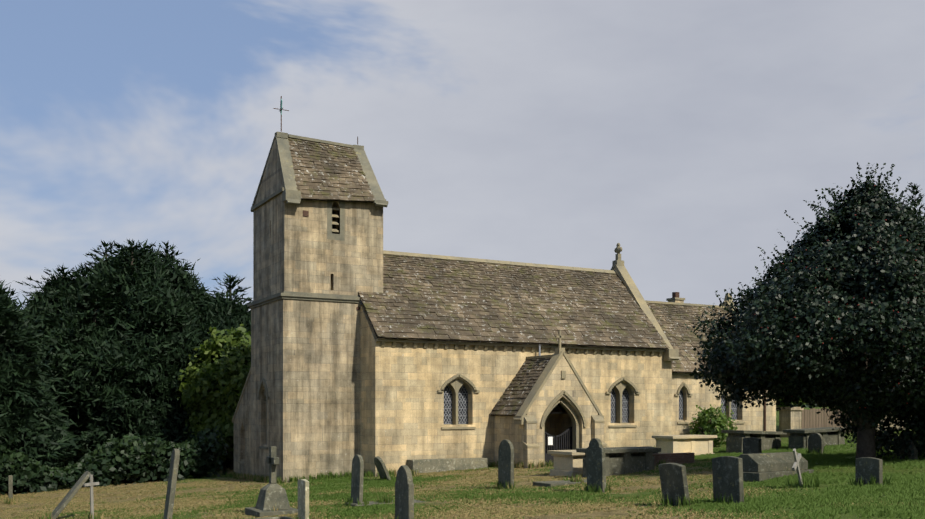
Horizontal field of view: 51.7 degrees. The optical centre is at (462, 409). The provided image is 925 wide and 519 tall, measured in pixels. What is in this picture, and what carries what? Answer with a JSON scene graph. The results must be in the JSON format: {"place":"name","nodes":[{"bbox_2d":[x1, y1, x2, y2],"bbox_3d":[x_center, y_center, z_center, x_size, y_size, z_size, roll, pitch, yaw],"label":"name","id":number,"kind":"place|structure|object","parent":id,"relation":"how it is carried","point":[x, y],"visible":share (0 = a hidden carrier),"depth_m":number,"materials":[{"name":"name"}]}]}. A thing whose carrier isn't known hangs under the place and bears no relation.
{"place":"outdoors","nodes":[
{"label":"outdoors","id":0,"kind":"place"},
{"bbox_2d":[247,132,387,449],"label":"tower stone trim","id":1,"kind":"structure","parent":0,"point":[290,192],"depth_m":33.66,"materials":[{"name":"beige stone"}]},
{"bbox_2d":[0,407,924,518],"bbox_3d":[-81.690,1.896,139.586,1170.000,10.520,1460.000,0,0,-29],"label":"ground","id":2,"kind":"structure","parent":0,"point":[784,440],"depth_m":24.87,"materials":[{"name":"green plant"}]},
{"bbox_2d":[177,324,250,462],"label":"yellow-green tree","id":3,"kind":"object","parent":2,"relation":"on","point":[221,403],"visible":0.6,"depth_m":41.50,"materials":[{"name":"green plant"}]},
{"bbox_2d":[234,140,382,482],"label":"tower walls","id":4,"kind":"structure","parent":2,"relation":"on","point":[305,359],"depth_m":33.57,"materials":[{"name":"stone"}]},
{"bbox_2d":[0,294,849,494],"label":"hedges","id":5,"kind":"object","parent":2,"relation":"on","point":[130,458],"visible":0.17,"depth_m":37.10,"materials":[{"name":"green plant"}]},
{"bbox_2d":[84,449,802,518],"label":"grave crosses","id":6,"kind":"object","parent":2,"relation":"on","point":[795,466],"visible":0.9,"depth_m":20.96,"materials":[{"name":"grey stone"}]},
{"bbox_2d":[0,200,919,469],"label":"bark","id":7,"kind":"object","parent":2,"relation":"on","point":[866,445],"visible":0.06,"depth_m":24.22,"materials":[{"name":"brown plant"}]},
{"bbox_2d":[0,182,924,488],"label":"trees","id":8,"kind":"object","parent":2,"relation":"on","point":[76,384],"visible":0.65,"depth_m":42.37,"materials":[{"name":"green plant"}]},
{"bbox_2d":[8,427,917,518],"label":"gravestones","id":9,"kind":"object","parent":2,"relation":"on","point":[752,462],"visible":0.75,"depth_m":21.52,"materials":[{"name":"stone"}]},
{"bbox_2d":[232,206,744,464],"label":"stone trim","id":10,"kind":"structure","parent":2,"relation":"on","point":[521,417],"depth_m":35.50,"materials":[{"name":"beige stone"}]},
{"bbox_2d":[273,96,357,144],"bbox_3d":[-5.339,-10.439,34.881,3.681,1.250,0.386,0,0,-47],"label":"cross","id":11,"kind":"object","parent":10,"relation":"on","point":[288,110],"visible":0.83,"depth_m":33.72,"materials":[{"name":"metal"}]},
{"bbox_2d":[359,300,540,355],"bbox_3d":[-0.451,-2.899,35.196,6.863,1.950,0.699,0,0,-16],"label":"lead","id":12,"kind":"object","parent":10,"relation":"on","point":[360,303],"visible":0.21,"depth_m":35.79,"materials":[{"name":"grey metal"}]},
{"bbox_2d":[288,137,732,415],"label":"slates","id":13,"kind":"object","parent":10,"relation":"on","point":[427,299],"visible":0.77,"depth_m":36.47,"materials":[{"name":"stone"}]},
{"bbox_2d":[444,384,736,423],"bbox_3d":[2.311,0.431,37.548,21.088,3.150,4.804,0,0,-12],"label":"glass","id":14,"kind":"object","parent":10,"relation":"on","point":[462,405],"visible":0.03,"depth_m":38.16,"materials":[{"name":"grey glass"}]},
{"bbox_2d":[360,267,671,476],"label":"nave walls","id":15,"kind":"structure","parent":2,"relation":"on","point":[401,410],"depth_m":34.43,"materials":[{"name":"stone"}]},
{"bbox_2d":[332,191,702,415],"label":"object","id":16,"kind":"object","parent":2,"relation":"on","point":[550,412],"visible":0.02,"depth_m":34.31,"materials":[{"name":"black"}]},
{"bbox_2d":[303,210,765,430],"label":"iron","id":17,"kind":"object","parent":2,"relation":"on","point":[306,214],"visible":0.65,"depth_m":42.30,"materials":[{"name":"black metal"}]},
{"bbox_2d":[494,355,605,467],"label":"porch walls","id":18,"kind":"structure","parent":2,"relation":"on","point":[507,428],"depth_m":33.97,"materials":[{"name":"stone"}]},
{"bbox_2d":[545,427,571,464],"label":"gate","id":19,"kind":"structure","parent":18,"relation":"attached to","point":[564,440],"depth_m":34.34,"materials":[{"name":"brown wood"}]},
{"bbox_2d":[548,437,552,444],"bbox_3d":[3.146,1.136,34.161,0.200,0.300,0.009,0,0,-29],"label":"notice","id":20,"kind":"object","parent":19,"relation":"attached to","point":[550,440],"visible":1,"depth_m":34.16,"materials":[{"name":"white paper"}]},
{"bbox_2d":[547,435,716,475],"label":"chest tombs","id":21,"kind":"object","parent":2,"relation":"on","point":[567,462],"visible":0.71,"depth_m":33.80,"materials":[{"name":"stone"}]},
{"bbox_2d":[652,452,694,465],"bbox_3d":[5.536,1.593,29.299,2.886,0.500,1.719,0,0,-29],"label":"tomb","id":22,"kind":"object","parent":2,"relation":"on","point":[684,458],"visible":0.18,"depth_m":28.95,"materials":[{"name":"grey stone"}]},
{"bbox_2d":[668,300,775,441],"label":"chancel walls","id":23,"kind":"structure","parent":2,"relation":"on","point":[752,417],"depth_m":40.76,"materials":[{"name":"stone"}]},
{"bbox_2d":[688,311,813,446],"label":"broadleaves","id":24,"kind":"object","parent":2,"relation":"on","point":[717,421],"visible":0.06,"depth_m":39.35,"materials":[{"name":"green plant"}]},
{"bbox_2d":[684,162,924,459],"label":"tree","id":25,"kind":"object","parent":2,"relation":"on","point":[766,359],"visible":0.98,"depth_m":22.78,"materials":[{"name":"green plant"}]},
{"bbox_2d":[692,185,924,421],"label":"berries","id":26,"kind":"object","parent":25,"relation":"attached to","point":[853,297],"visible":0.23,"depth_m":22.28,"materials":[{"name":"red plant"}]},
{"bbox_2d":[802,408,851,432],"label":"fence","id":27,"kind":"object","parent":2,"relation":"on","point":[811,418],"visible":0.15,"depth_m":44.76,"materials":[{"name":"brown wood"}]},
{"bbox_2d":[777,407,904,436],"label":"boundary wall","id":28,"kind":"structure","parent":2,"relation":"on","point":[789,417],"depth_m":44.48,"materials":[{"name":"stone"}]},
{"bbox_2d":[0,0,924,310],"label":"sky","id":29,"kind":"structure","parent":0,"point":[682,135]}
]}

